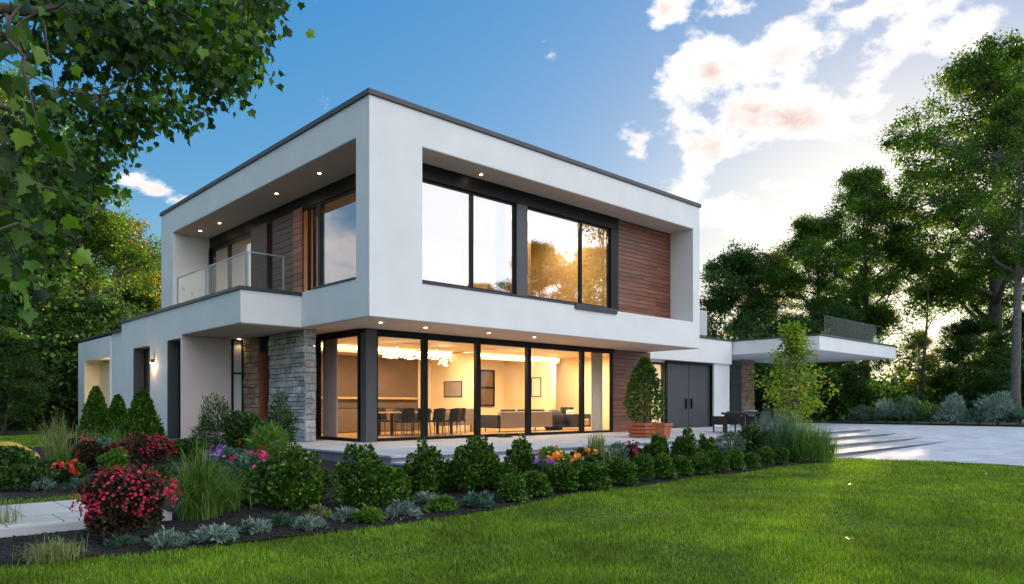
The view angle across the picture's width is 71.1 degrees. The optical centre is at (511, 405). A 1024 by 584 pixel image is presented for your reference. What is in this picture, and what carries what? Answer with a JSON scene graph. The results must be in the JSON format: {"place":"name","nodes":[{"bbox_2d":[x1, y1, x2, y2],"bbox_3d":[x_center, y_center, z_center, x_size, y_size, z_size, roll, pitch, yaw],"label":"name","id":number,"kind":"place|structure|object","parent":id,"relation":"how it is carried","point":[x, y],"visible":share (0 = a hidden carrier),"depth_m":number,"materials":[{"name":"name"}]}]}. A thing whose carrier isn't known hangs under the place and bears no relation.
{"place":"outdoors","nodes":[
{"label":"outdoors","id":0,"kind":"place"},
{"bbox_2d":[0,430,77,446],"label":"lawn","id":1,"kind":"structure","parent":0,"point":[14,433],"depth_m":28.94,"materials":[{"name":"plant"}]},
{"bbox_2d":[0,324,63,434],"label":"broadleaf tree","id":2,"kind":"object","parent":1,"relation":"on","point":[20,359],"visible":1,"depth_m":26.78,"materials":[{"name":"green plant"}]},
{"bbox_2d":[75,386,107,436],"bbox_3d":[-13.487,0.241,23.218,1.259,1.819,1.227,0,0,-43],"label":"conical evergreen","id":3,"kind":"object","parent":1,"relation":"on","point":[94,411],"visible":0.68,"depth_m":22.96,"materials":[{"name":"green plant"}]},
{"bbox_2d":[101,394,126,438],"bbox_3d":[-12.330,0.386,22.395,1.070,1.528,1.051,0,0,-43],"label":"conical evergreen","id":4,"kind":"object","parent":1,"relation":"on","point":[117,409],"visible":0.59,"depth_m":22.17,"materials":[{"name":"green plant"}]},
{"bbox_2d":[21,409,91,459],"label":"ornamental grass","id":5,"kind":"object","parent":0,"point":[63,441],"depth_m":15.24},
{"bbox_2d":[0,499,166,527],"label":"garden path","id":6,"kind":"structure","parent":0,"point":[45,512],"depth_m":8.98,"materials":[{"name":"concrete"}]},
{"bbox_2d":[0,418,1023,569],"bbox_3d":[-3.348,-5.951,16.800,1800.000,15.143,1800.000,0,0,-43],"label":"ground","id":7,"kind":"structure","parent":0,"point":[917,421],"depth_m":33.12,"materials":[{"name":"plant"}]},
{"bbox_2d":[0,479,80,499],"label":"flower bed","id":8,"kind":"object","parent":7,"relation":"on","point":[8,493],"visible":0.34,"depth_m":11.22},
{"bbox_2d":[0,445,41,484],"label":"shrub","id":9,"kind":"object","parent":8,"relation":"on","point":[13,454],"visible":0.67,"depth_m":11.87,"materials":[{"name":"green plant"}]},
{"bbox_2d":[0,463,61,490],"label":"shrub","id":10,"kind":"object","parent":8,"relation":"on","point":[26,476],"visible":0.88,"depth_m":11.37,"materials":[{"name":"green plant"}]},
{"bbox_2d":[0,274,96,429],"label":"broadleaf tree","id":11,"kind":"object","parent":7,"relation":"on","point":[60,304],"visible":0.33,"depth_m":32.42,"materials":[{"name":"green plant"}]},
{"bbox_2d":[0,63,114,301],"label":"broadleaf tree","id":12,"kind":"object","parent":7,"relation":"on","point":[3,99],"visible":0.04,"depth_m":40.21,"materials":[{"name":"green plant"}]},
{"bbox_2d":[0,264,146,430],"bbox_3d":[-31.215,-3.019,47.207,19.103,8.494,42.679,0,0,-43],"label":"broadleaf tree","id":13,"kind":"object","parent":7,"relation":"on","point":[64,356],"visible":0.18,"depth_m":31.69,"materials":[{"name":"plant"}]},
{"bbox_2d":[0,133,160,431],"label":"broadleaf tree","id":14,"kind":"object","parent":7,"relation":"on","point":[103,229],"visible":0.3,"depth_m":40.24,"materials":[{"name":"green plant"}]},
{"bbox_2d":[0,512,171,537],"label":"path edging","id":15,"kind":"object","parent":7,"relation":"on","point":[5,532],"visible":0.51,"depth_m":8.18,"materials":[{"name":"grey concrete"}]},
{"bbox_2d":[41,289,147,428],"bbox_3d":[-19.848,-1.864,34.218,6.513,7.209,5.636,0,0,3],"label":"broadleaf tree","id":16,"kind":"object","parent":7,"relation":"on","point":[110,305],"visible":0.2,"depth_m":33.15,"materials":[{"name":"green plant"}]},
{"bbox_2d":[72,207,160,314],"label":"broadleaf tree","id":17,"kind":"object","parent":7,"relation":"on","point":[136,231],"visible":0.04,"depth_m":46.48,"materials":[{"name":"green plant"}]},
{"bbox_2d":[100,282,160,331],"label":"broadleaf tree","id":18,"kind":"object","parent":7,"relation":"on","point":[128,295],"visible":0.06,"depth_m":43.46,"materials":[{"name":"green plant"}]},
{"bbox_2d":[0,0,314,328],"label":"maple tree","id":19,"kind":"object","parent":7,"relation":"on","point":[129,41],"visible":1,"depth_m":6.76,"materials":[{"name":"green plant"}]},
{"bbox_2d":[27,446,414,518],"bbox_3d":[-6.925,1.278,15.328,4.970,0.374,12.450,0,0,-43],"label":"flower bed","id":20,"kind":"object","parent":7,"relation":"on","point":[328,465],"visible":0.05,"depth_m":13.75,"materials":[{"name":"plant"}]},
{"bbox_2d":[59,458,90,482],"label":"flowering bush","id":21,"kind":"object","parent":20,"relation":"on","point":[76,469],"visible":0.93,"depth_m":12.40,"materials":[{"name":"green plant"}]},
{"bbox_2d":[69,437,107,468],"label":"flowering bush","id":22,"kind":"object","parent":20,"relation":"on","point":[90,453],"visible":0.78,"depth_m":14.03,"materials":[{"name":"green plant"}]},
{"bbox_2d":[96,447,131,470],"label":"evergreen shrub","id":23,"kind":"object","parent":20,"relation":"on","point":[117,456],"visible":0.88,"depth_m":13.78,"materials":[{"name":"green plant"}]},
{"bbox_2d":[99,431,178,468],"bbox_3d":[-7.476,0.947,14.500,1.336,0.846,1.383,0,0,12],"label":"flowering bush","id":24,"kind":"object","parent":20,"relation":"on","point":[151,449],"visible":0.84,"depth_m":14.26,"materials":[{"name":"red plant"}]},
{"bbox_2d":[113,388,167,441],"bbox_3d":[-9.992,0.341,19.347,1.360,1.658,1.362,0,0,-43],"label":"conical evergreen","id":25,"kind":"object","parent":20,"relation":"on","point":[142,411],"visible":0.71,"depth_m":19.10,"materials":[{"name":"green plant"}]},
{"bbox_2d":[167,437,209,460],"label":"hedge","id":26,"kind":"object","parent":20,"relation":"on","point":[184,443],"visible":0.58,"depth_m":16.06,"materials":[{"name":"green plant"}]},
{"bbox_2d":[171,462,258,512],"bbox_3d":[-4.023,1.102,9.901,1.309,0.707,1.271,0,0,17],"label":"shrub","id":27,"kind":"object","parent":20,"relation":"on","point":[232,499],"depth_m":9.84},
{"bbox_2d":[188,392,246,450],"bbox_3d":[-7.278,0.487,17.495,1.429,1.642,1.125,0,0,3],"label":"loose shrub","id":28,"kind":"object","parent":20,"relation":"on","point":[210,425],"visible":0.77,"depth_m":17.31,"materials":[{"name":"green plant"}]},
{"bbox_2d":[204,444,242,472],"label":"flowering plant","id":29,"kind":"object","parent":20,"relation":"on","point":[225,454],"visible":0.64,"depth_m":14.04,"materials":[{"name":"purple plant"}]},
{"bbox_2d":[222,465,262,504],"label":"shrub","id":30,"kind":"object","parent":20,"relation":"on","point":[256,478],"visible":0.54,"depth_m":10.33,"materials":[{"name":"green plant"}]},
{"bbox_2d":[221,410,265,450],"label":"loose shrub","id":31,"kind":"object","parent":20,"relation":"on","point":[244,420],"visible":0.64,"depth_m":17.45,"materials":[{"name":"green plant"}]},
{"bbox_2d":[229,449,268,469],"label":"flowering plant","id":32,"kind":"object","parent":20,"relation":"on","point":[249,459],"visible":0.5,"depth_m":13.16,"materials":[{"name":"green plant"}]},
{"bbox_2d":[243,420,290,457],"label":"shrub","id":33,"kind":"object","parent":20,"relation":"on","point":[261,437],"visible":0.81,"depth_m":15.08,"materials":[{"name":"green plant"}]},
{"bbox_2d":[263,390,300,457],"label":"loose shrub","id":34,"kind":"object","parent":20,"relation":"on","point":[285,416],"visible":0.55,"depth_m":16.51,"materials":[{"name":"green plant"}]},
{"bbox_2d":[77,88,732,441],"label":"modern house","id":35,"kind":"structure","parent":7,"relation":"on","point":[360,226],"depth_m":22.51,"materials":[{"name":"paint"}]},
{"bbox_2d":[212,232,250,292],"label":"window","id":36,"kind":"structure","parent":35,"relation":"in","point":[229,244],"depth_m":26.36,"materials":[{"name":"black"}]},
{"bbox_2d":[231,339,243,415],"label":"window","id":37,"kind":"structure","parent":35,"relation":"in","point":[232,340],"depth_m":22.29,"materials":[{"name":"black"}]},
{"bbox_2d":[308,204,317,290],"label":"window","id":38,"kind":"structure","parent":35,"relation":"in","point":[315,208],"depth_m":21.66,"materials":[{"name":"black"}]},
{"bbox_2d":[323,339,337,436],"bbox_3d":[-5.367,-0.530,21.214,0.096,2.980,0.800,0,0,-43],"label":"curtain","id":39,"kind":"object","parent":35,"relation":"hanging from","point":[330,388],"visible":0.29,"depth_m":21.21,"materials":[{"name":"grey fabric"}]},
{"bbox_2d":[316,333,359,441],"bbox_3d":[-4.940,-0.495,20.394,0.120,2.970,2.380,0,0,-43],"label":"window","id":40,"kind":"structure","parent":35,"relation":"in","point":[318,340],"depth_m":20.86,"materials":[{"name":"black"}]},
{"bbox_2d":[321,188,355,284],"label":"window","id":41,"kind":"structure","parent":35,"relation":"in","point":[324,203],"depth_m":21.27,"materials":[{"name":"black"}]},
{"bbox_2d":[377,333,424,440],"bbox_3d":[-3.163,-0.495,20.197,1.680,2.970,0.140,0,0,-43],"label":"window","id":42,"kind":"structure","parent":35,"relation":"in","point":[422,339],"depth_m":20.67,"materials":[{"name":"black"}]},
{"bbox_2d":[422,179,471,287],"bbox_3d":[-2.054,-4.662,19.469,2.440,2.725,0.100,0,0,-43],"label":"window","id":43,"kind":"structure","parent":35,"relation":"in","point":[424,181],"depth_m":20.24,"materials":[{"name":"black"}]},
{"bbox_2d":[425,337,478,438],"bbox_3d":[-1.811,-0.495,21.467,2.010,2.970,0.140,0,0,-43],"label":"window","id":44,"kind":"structure","parent":35,"relation":"in","point":[476,343],"depth_m":21.69,"materials":[{"name":"black"}]},
{"bbox_2d":[481,369,494,405],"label":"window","id":45,"kind":"structure","parent":35,"relation":"in","point":[487,376],"depth_m":30.27,"materials":[{"name":"black"}]},
{"bbox_2d":[472,193,514,294],"bbox_3d":[-0.547,-4.662,20.884,1.675,2.725,0.100,0,0,-43],"label":"window","id":46,"kind":"structure","parent":35,"relation":"in","point":[473,194],"depth_m":21.09,"materials":[{"name":"black"}]},
{"bbox_2d":[495,202,505,291],"bbox_3d":[-0.329,-4.730,21.488,0.420,3.300,0.097,0,0,-43],"label":"curtain","id":47,"kind":"object","parent":35,"relation":"hanging from","point":[500,246],"visible":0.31,"depth_m":21.48,"materials":[{"name":"grey fabric"}]},
{"bbox_2d":[478,341,528,436],"bbox_3d":[-0.273,-0.495,22.911,2.190,2.970,0.140,0,0,-43],"label":"window","id":48,"kind":"structure","parent":35,"relation":"in","point":[526,347],"depth_m":23.24,"materials":[{"name":"black"}]},
{"bbox_2d":[481,409,554,431],"bbox_3d":[0.251,0.560,26.991,3.000,0.820,0.970,0,0,-43],"label":"sofa","id":49,"kind":"object","parent":35,"relation":"on","point":[508,418],"visible":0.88,"depth_m":26.28,"materials":[{"name":"brown"}]},
{"bbox_2d":[528,207,580,303],"bbox_3d":[1.312,-4.662,22.630,2.505,2.725,0.100,0,0,-43],"label":"window","id":50,"kind":"structure","parent":35,"relation":"in","point":[531,209],"depth_m":23.43,"materials":[{"name":"black"}]},
{"bbox_2d":[529,345,582,434],"bbox_3d":[1.506,-0.495,24.582,2.670,2.970,0.140,0,0,-43],"label":"window","id":51,"kind":"structure","parent":35,"relation":"in","point":[580,351],"depth_m":24.92,"materials":[{"name":"black"}]},
{"bbox_2d":[581,221,609,307],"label":"window","id":52,"kind":"structure","parent":35,"relation":"in","point":[607,230],"depth_m":24.43,"materials":[{"name":"black"}]},
{"bbox_2d":[591,353,602,430],"bbox_3d":[3.152,-0.530,26.677,0.600,2.980,0.096,0,0,-43],"label":"curtain","id":53,"kind":"object","parent":35,"relation":"hanging from","point":[596,391],"visible":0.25,"depth_m":26.69,"materials":[{"name":"beige fabric"}]},
{"bbox_2d":[583,350,612,432],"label":"window","id":54,"kind":"structure","parent":35,"relation":"in","point":[591,351],"depth_m":26.58,"materials":[{"name":"black"}]},
{"bbox_2d":[668,363,687,427],"bbox_3d":[7.301,-0.425,31.615,1.770,2.830,0.140,0,0,-43],"label":"door","id":55,"kind":"structure","parent":35,"relation":"in","point":[677,373],"depth_m":31.69,"materials":[{"name":"black"}]},
{"bbox_2d":[688,364,709,426],"bbox_3d":[8.606,-0.425,32.841,1.750,2.830,0.140,0,0,-43],"label":"door","id":56,"kind":"structure","parent":35,"relation":"in","point":[698,375],"depth_m":32.79,"materials":[{"name":"black"}]},
{"bbox_2d":[0,448,843,568],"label":"flower bed","id":57,"kind":"object","parent":7,"relation":"on","point":[7,552],"visible":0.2,"depth_m":8.77,"materials":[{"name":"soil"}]},
{"bbox_2d":[0,532,104,564],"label":"ornamental grass","id":58,"kind":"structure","parent":57,"relation":"on","point":[52,551],"depth_m":6.75,"materials":[{"name":"plant"}]},
{"bbox_2d":[69,464,182,537],"bbox_3d":[-4.209,1.088,7.847,1.092,0.893,1.080,0,0,37],"label":"flowering bush","id":59,"kind":"object","parent":57,"relation":"on","point":[134,498],"visible":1,"depth_m":7.60,"materials":[{"name":"red plant"}]},
{"bbox_2d":[143,525,192,548],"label":"edging plant","id":60,"kind":"object","parent":57,"relation":"on","point":[159,538],"visible":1,"depth_m":7.43,"materials":[{"name":"plant"}]},
{"bbox_2d":[154,440,267,520],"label":"ornamental grass","id":61,"kind":"object","parent":57,"relation":"on","point":[198,499],"depth_m":9.14,"materials":[{"name":"plant"}]},
{"bbox_2d":[188,522,240,543],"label":"edging plant","id":62,"kind":"object","parent":57,"relation":"on","point":[222,532],"visible":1,"depth_m":7.61,"materials":[{"name":"plant"}]},
{"bbox_2d":[259,444,333,509],"bbox_3d":[-3.102,1.045,10.213,0.998,0.972,1.024,0,0,-2],"label":"evergreen shrub","id":63,"kind":"object","parent":57,"relation":"on","point":[288,483],"visible":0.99,"depth_m":10.02,"materials":[{"name":"green plant"}]},
{"bbox_2d":[348,503,387,524],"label":"edging plant","id":64,"kind":"object","parent":57,"relation":"on","point":[371,515],"visible":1,"depth_m":8.94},
{"bbox_2d":[331,443,408,508],"bbox_3d":[-2.022,1.036,10.357,0.982,0.995,0.995,0,0,26],"label":"evergreen shrub","id":65,"kind":"object","parent":57,"relation":"on","point":[371,480],"visible":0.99,"depth_m":10.18,"materials":[{"name":"green plant"}]},
{"bbox_2d":[383,498,423,519],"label":"edging plant","id":66,"kind":"object","parent":57,"relation":"on","point":[409,508],"visible":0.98,"depth_m":9.28,"materials":[{"name":"plant"}]},
{"bbox_2d":[402,436,446,494],"bbox_3d":[-1.479,1.018,11.811,0.739,1.025,0.788,0,0,17],"label":"evergreen shrub","id":67,"kind":"object","parent":57,"relation":"on","point":[422,469],"visible":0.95,"depth_m":11.64,"materials":[{"name":"green plant"}]},
{"bbox_2d":[423,494,458,512],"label":"edging plant","id":68,"kind":"object","parent":57,"relation":"on","point":[439,503],"visible":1,"depth_m":9.84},
{"bbox_2d":[452,434,502,490],"bbox_3d":[-0.624,0.965,11.921,0.881,0.986,0.836,0,0,-23],"label":"evergreen shrub","id":69,"kind":"object","parent":57,"relation":"on","point":[468,471],"visible":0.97,"depth_m":11.73,"materials":[{"name":"green plant"}]},
{"bbox_2d":[461,490,495,508],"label":"edging plant","id":70,"kind":"object","parent":57,"relation":"on","point":[484,499],"visible":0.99,"depth_m":10.19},
{"bbox_2d":[496,471,529,502],"bbox_3d":[0.012,1.240,10.919,0.532,0.454,0.560,0,0,44],"label":"boxwood ball","id":71,"kind":"object","parent":57,"relation":"on","point":[510,483],"visible":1,"depth_m":10.81,"materials":[{"name":"plant"}]},
{"bbox_2d":[503,433,537,474],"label":"evergreen shrub","id":72,"kind":"object","parent":57,"relation":"on","point":[522,458],"visible":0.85,"depth_m":12.95,"materials":[{"name":"green plant"}]},
{"bbox_2d":[514,469,553,497],"bbox_3d":[0.351,1.246,11.449,0.649,0.441,0.697,0,0,14],"label":"boxwood ball","id":73,"kind":"object","parent":57,"relation":"on","point":[537,480],"visible":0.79,"depth_m":11.27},
{"bbox_2d":[546,461,579,491],"bbox_3d":[0.869,1.195,12.133,0.598,0.507,0.695,0,0,-6],"label":"boxwood ball","id":74,"kind":"object","parent":57,"relation":"on","point":[557,478],"visible":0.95,"depth_m":11.95,"materials":[{"name":"plant"}]},
{"bbox_2d":[576,462,612,491],"bbox_3d":[1.386,1.213,12.363,0.668,0.509,0.655,0,0,23],"label":"boxwood ball","id":75,"kind":"object","parent":57,"relation":"on","point":[596,473],"visible":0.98,"depth_m":12.22,"materials":[{"name":"plant"}]},
{"bbox_2d":[606,456,639,486],"bbox_3d":[1.964,1.198,13.120,0.736,0.571,0.613,0,0,3],"label":"boxwood ball","id":76,"kind":"object","parent":57,"relation":"on","point":[617,465],"visible":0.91,"depth_m":12.96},
{"bbox_2d":[632,453,655,479],"bbox_3d":[2.517,1.171,13.790,0.513,0.542,0.492,0,0,-27],"label":"boxwood ball","id":77,"kind":"object","parent":57,"relation":"on","point":[644,463],"visible":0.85,"depth_m":13.66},
{"bbox_2d":[653,452,677,478],"bbox_3d":[3.028,1.184,14.223,0.561,0.520,0.559,0,0,16],"label":"boxwood ball","id":78,"kind":"object","parent":57,"relation":"on","point":[663,461],"visible":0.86,"depth_m":14.10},
{"bbox_2d":[670,427,701,467],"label":"evergreen shrub","id":79,"kind":"object","parent":57,"relation":"on","point":[684,445],"visible":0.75,"depth_m":15.83,"materials":[{"name":"green plant"}]},
{"bbox_2d":[733,422,762,452],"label":"evergreen shrub","id":80,"kind":"object","parent":57,"relation":"on","point":[748,433],"visible":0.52,"depth_m":17.71,"materials":[{"name":"green plant"}]},
{"bbox_2d":[736,402,817,448],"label":"ornamental grass","id":81,"kind":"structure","parent":57,"relation":"on","point":[775,428],"depth_m":18.99,"materials":[{"name":"plant"}]},
{"bbox_2d":[778,416,840,461],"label":"ornamental grass","id":82,"kind":"object","parent":57,"relation":"on","point":[810,450],"depth_m":18.49,"materials":[{"name":"plant"}]},
{"bbox_2d":[207,430,869,466],"bbox_3d":[0.924,1.335,28.597,24.540,0.569,16.450,0,0,-43],"label":"terrace base","id":83,"kind":"object","parent":7,"relation":"on","point":[329,456],"visible":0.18,"depth_m":16.20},
{"bbox_2d":[208,425,871,457],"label":"terrace","id":84,"kind":"structure","parent":83,"relation":"on","point":[395,449],"depth_m":19.77,"materials":[{"name":"stone"}]},
{"bbox_2d":[626,422,662,437],"bbox_3d":[4.140,0.762,22.380,0.920,0.475,0.740,0,0,-43],"label":"planter","id":85,"kind":"object","parent":84,"relation":"on","point":[642,429],"visible":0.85,"depth_m":22.06,"materials":[{"name":"ceramic"}]},
{"bbox_2d":[623,357,665,421],"bbox_3d":[4.148,-0.488,22.372,1.342,2.104,1.333,0,0,-43],"label":"potted tree","id":86,"kind":"object","parent":85,"relation":"on","point":[649,369],"visible":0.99,"depth_m":22.15,"materials":[{"name":"green plant"}]},
{"bbox_2d":[700,239,791,393],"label":"broadleaf tree","id":87,"kind":"object","parent":7,"relation":"on","point":[734,274],"visible":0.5,"depth_m":53.99,"materials":[{"name":"green plant"}]},
{"bbox_2d":[715,250,812,338],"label":"broadleaf tree","id":88,"kind":"object","parent":7,"relation":"on","point":[778,302],"visible":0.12,"depth_m":59.37,"materials":[{"name":"green plant"}]},
{"bbox_2d":[750,320,842,429],"bbox_3d":[10.510,-0.761,26.690,2.926,4.928,2.977,0,0,3],"label":"sapling","id":89,"kind":"object","parent":7,"relation":"on","point":[794,349],"visible":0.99,"depth_m":26.44,"materials":[{"name":"green plant"}]},
{"bbox_2d":[750,312,843,414],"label":"broadleaf tree","id":90,"kind":"object","parent":7,"relation":"on","point":[812,326],"visible":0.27,"depth_m":44.80,"materials":[{"name":"green plant"}]},
{"bbox_2d":[733,212,894,334],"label":"broadleaf tree","id":91,"kind":"object","parent":7,"relation":"on","point":[802,225],"visible":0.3,"depth_m":54.98,"materials":[{"name":"green plant"}]},
{"bbox_2d":[790,298,893,420],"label":"broadleaf tree","id":92,"kind":"object","parent":7,"relation":"on","point":[851,379],"visible":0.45,"depth_m":44.95,"materials":[{"name":"green plant"}]},
{"bbox_2d":[790,161,934,384],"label":"broadleaf tree","id":93,"kind":"object","parent":7,"relation":"on","point":[862,185],"visible":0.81,"depth_m":48.66,"materials":[{"name":"green plant"}]},
{"bbox_2d":[708,317,1023,421],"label":"undergrowth","id":94,"kind":"object","parent":7,"relation":"on","point":[843,411],"visible":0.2,"depth_m":45.31,"materials":[{"name":"plant"}]},
{"bbox_2d":[835,446,913,456],"bbox_3d":[13.074,1.520,24.841,11.970,0.200,1.140,0,0,-43],"label":"step riser","id":95,"kind":"object","parent":7,"relation":"on","point":[864,452],"visible":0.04,"depth_m":21.75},
{"bbox_2d":[834,441,946,454],"bbox_3d":[13.091,1.397,24.822,12.050,0.045,1.190,0,0,-43],"label":"step tread","id":96,"kind":"object","parent":95,"relation":"on","point":[873,447],"visible":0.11,"depth_m":23.89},
{"bbox_2d":[861,243,953,418],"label":"broadleaf tree","id":97,"kind":"object","parent":7,"relation":"on","point":[922,372],"visible":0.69,"depth_m":47.66,"materials":[{"name":"green plant"}]},
{"bbox_2d":[800,421,1023,425],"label":"border bed","id":98,"kind":"object","parent":7,"relation":"on","point":[946,424],"depth_m":37.34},
{"bbox_2d":[891,395,928,423],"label":"driveway shrub","id":99,"kind":"object","parent":98,"relation":"on","point":[904,404],"visible":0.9,"depth_m":37.08,"materials":[{"name":"green plant"}]},
{"bbox_2d":[932,392,981,423],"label":"driveway shrub","id":100,"kind":"object","parent":98,"relation":"on","point":[959,407],"visible":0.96,"depth_m":35.63,"materials":[{"name":"green plant"}]},
{"bbox_2d":[972,391,1016,424],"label":"driveway shrub","id":101,"kind":"object","parent":98,"relation":"on","point":[1004,405],"visible":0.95,"depth_m":34.21,"materials":[{"name":"green plant"}]},
{"bbox_2d":[895,330,943,401],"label":"broadleaf tree","id":102,"kind":"object","parent":7,"relation":"on","point":[914,347],"visible":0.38,"depth_m":59.56,"materials":[{"name":"green plant"}]},
{"bbox_2d":[833,28,1023,417],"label":"broadleaf tree","id":103,"kind":"object","parent":7,"relation":"on","point":[993,78],"visible":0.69,"depth_m":48.82,"materials":[{"name":"green plant"}]},
{"bbox_2d":[918,312,1022,420],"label":"broadleaf tree","id":104,"kind":"object","parent":7,"relation":"on","point":[966,335],"visible":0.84,"depth_m":43.53,"materials":[{"name":"green plant"}]},
{"bbox_2d":[929,81,1023,422],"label":"broadleaf tree","id":105,"kind":"object","parent":7,"relation":"on","point":[1005,125],"visible":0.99,"depth_m":40.88,"materials":[{"name":"green plant"}]},
{"bbox_2d":[0,0,1023,383],"label":"sky","id":106,"kind":"structure","parent":0,"point":[749,112],"materials":[{"name":"blue"}]},
{"bbox_2d":[0,457,1023,583],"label":"lawn","id":107,"kind":"structure","parent":0,"point":[681,562],"depth_m":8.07,"materials":[{"name":"plant"}]},
{"bbox_2d":[730,422,1023,465],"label":"driveway","id":108,"kind":"structure","parent":0,"point":[986,444],"depth_m":25.88,"materials":[{"name":"concrete"}]},
{"bbox_2d":[731,316,896,423],"bbox_3d":[14.575,-1.459,36.718,9.280,5.118,6.480,0,0,-43],"label":"entrance canopy","id":109,"kind":"object","parent":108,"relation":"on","point":[748,353],"visible":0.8,"depth_m":35.53,"materials":[{"name":"paint"}]},
{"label":"lawn","id":110,"kind":"structure","parent":0,"visible":0},
{"bbox_2d":[0,433,114,504],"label":"lawn grass","id":111,"kind":"structure","parent":110,"relation":"on","point":[18,439],"depth_m":20.14,"materials":[{"name":"plant"}]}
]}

